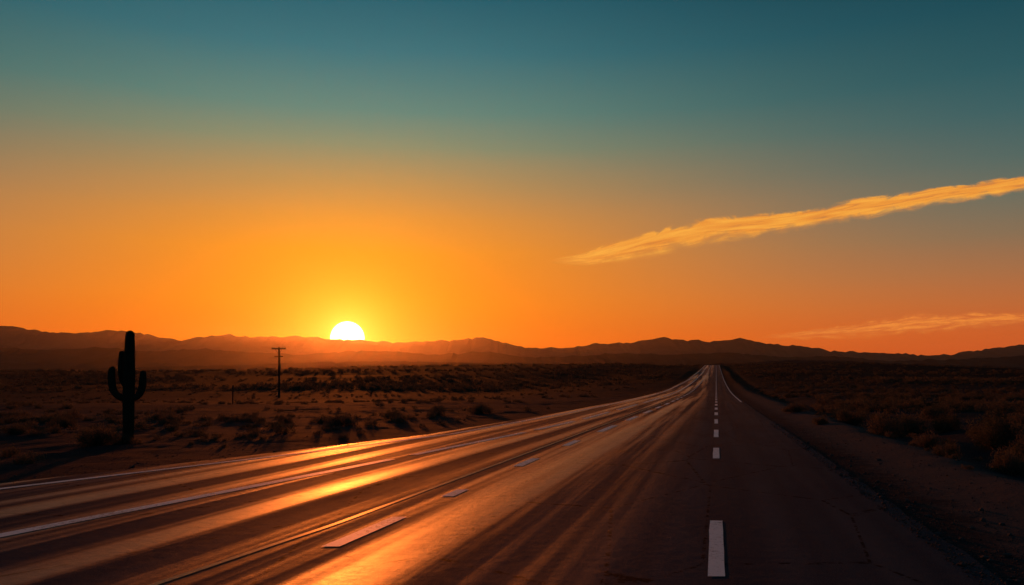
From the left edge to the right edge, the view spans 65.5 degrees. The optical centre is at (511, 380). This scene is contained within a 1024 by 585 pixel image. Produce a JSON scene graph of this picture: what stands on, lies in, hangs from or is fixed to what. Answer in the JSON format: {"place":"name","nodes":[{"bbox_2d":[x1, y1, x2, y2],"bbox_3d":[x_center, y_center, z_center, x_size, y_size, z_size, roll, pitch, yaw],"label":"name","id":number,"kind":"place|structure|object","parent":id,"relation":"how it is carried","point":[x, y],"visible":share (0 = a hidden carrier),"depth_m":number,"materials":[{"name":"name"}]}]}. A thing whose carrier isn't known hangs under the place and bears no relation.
{"place":"outdoors","nodes":[
{"label":"outdoors","id":0,"kind":"place"},
{"bbox_2d":[0,365,1004,584],"bbox_3d":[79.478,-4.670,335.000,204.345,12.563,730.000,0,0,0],"label":"road","id":1,"kind":"structure","parent":0,"point":[643,498],"depth_m":9.53,"materials":[{"name":"grey asphalt"}]},
{"bbox_2d":[0,368,740,575],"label":"road markings","id":2,"kind":"object","parent":1,"relation":"on","point":[716,567],"visible":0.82,"depth_m":10.71,"materials":[{"name":"paint"}]},
{"bbox_2d":[149,390,689,584],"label":"faded lane line","id":3,"kind":"object","parent":1,"relation":"on","point":[240,555],"visible":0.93,"depth_m":8.84,"materials":[{"name":"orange paint"}]},
{"bbox_2d":[0,362,1023,584],"bbox_3d":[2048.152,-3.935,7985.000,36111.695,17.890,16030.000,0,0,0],"label":"ground","id":4,"kind":"structure","parent":0,"point":[52,446],"depth_m":31.07,"materials":[{"name":"soil"}]},
{"bbox_2d":[108,331,146,441],"bbox_3d":[-9.709,0.168,20.109,0.964,2.913,0.370,0,0,0],"label":"saguaro cactus","id":5,"kind":"object","parent":4,"relation":"on","point":[128,397],"visible":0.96,"depth_m":20.02,"materials":[{"name":"brown"}]},
{"bbox_2d":[232,385,233,403],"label":"wooden post","id":6,"kind":"object","parent":4,"relation":"on","point":[232,393],"visible":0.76,"depth_m":60.95,"materials":[{"name":"brown wood"}]},
{"bbox_2d":[272,347,285,397],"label":"utility pole","id":7,"kind":"object","parent":4,"relation":"on","point":[279,351],"visible":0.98,"depth_m":119.86,"materials":[{"name":"brown wood"}]},
{"bbox_2d":[0,361,1023,476],"bbox_3d":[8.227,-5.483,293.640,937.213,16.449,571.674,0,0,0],"label":"desert scrub","id":8,"kind":"object","parent":4,"relation":"on","point":[1008,430],"visible":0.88,"depth_m":47.60,"materials":[{"name":"brown plant"}]},
{"bbox_2d":[0,360,1023,370],"bbox_3d":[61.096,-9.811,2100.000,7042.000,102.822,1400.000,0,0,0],"label":"hills","id":9,"kind":"structure","parent":4,"relation":"on","point":[325,364],"depth_m":2245.84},
{"bbox_2d":[0,347,1023,369],"bbox_3d":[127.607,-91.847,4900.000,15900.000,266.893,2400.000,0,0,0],"label":"foothills","id":10,"kind":"structure","parent":4,"relation":"on","point":[82,358],"depth_m":5019.90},
{"bbox_2d":[0,326,1023,360],"bbox_3d":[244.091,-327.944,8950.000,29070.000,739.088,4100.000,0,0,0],"label":"mountain range","id":11,"kind":"structure","parent":0,"point":[17,337],"depth_m":9254.73,"materials":[{"name":"brown stone"}]},
{"bbox_2d":[0,0,1023,355],"label":"sky","id":12,"kind":"structure","parent":0,"point":[393,171],"materials":[{"name":"orange"}]},
{"bbox_2d":[4,421,1023,584],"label":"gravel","id":13,"kind":"structure","parent":0,"point":[960,538],"depth_m":9.97,"materials":[{"name":"brown gravel"}]},
{"bbox_2d":[566,177,1023,263],"bbox_3d":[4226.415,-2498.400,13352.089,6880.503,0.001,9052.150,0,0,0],"label":"cloud","id":14,"kind":"structure","parent":0,"point":[699,232],"depth_m":12402.94,"materials":[{"name":"orange"}]},
{"bbox_2d":[792,313,1023,336],"bbox_3d":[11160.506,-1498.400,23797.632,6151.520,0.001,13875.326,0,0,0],"label":"cloud","id":15,"kind":"structure","parent":0,"point":[920,321],"depth_m":20790.89,"materials":[{"name":"orange"}]}
]}

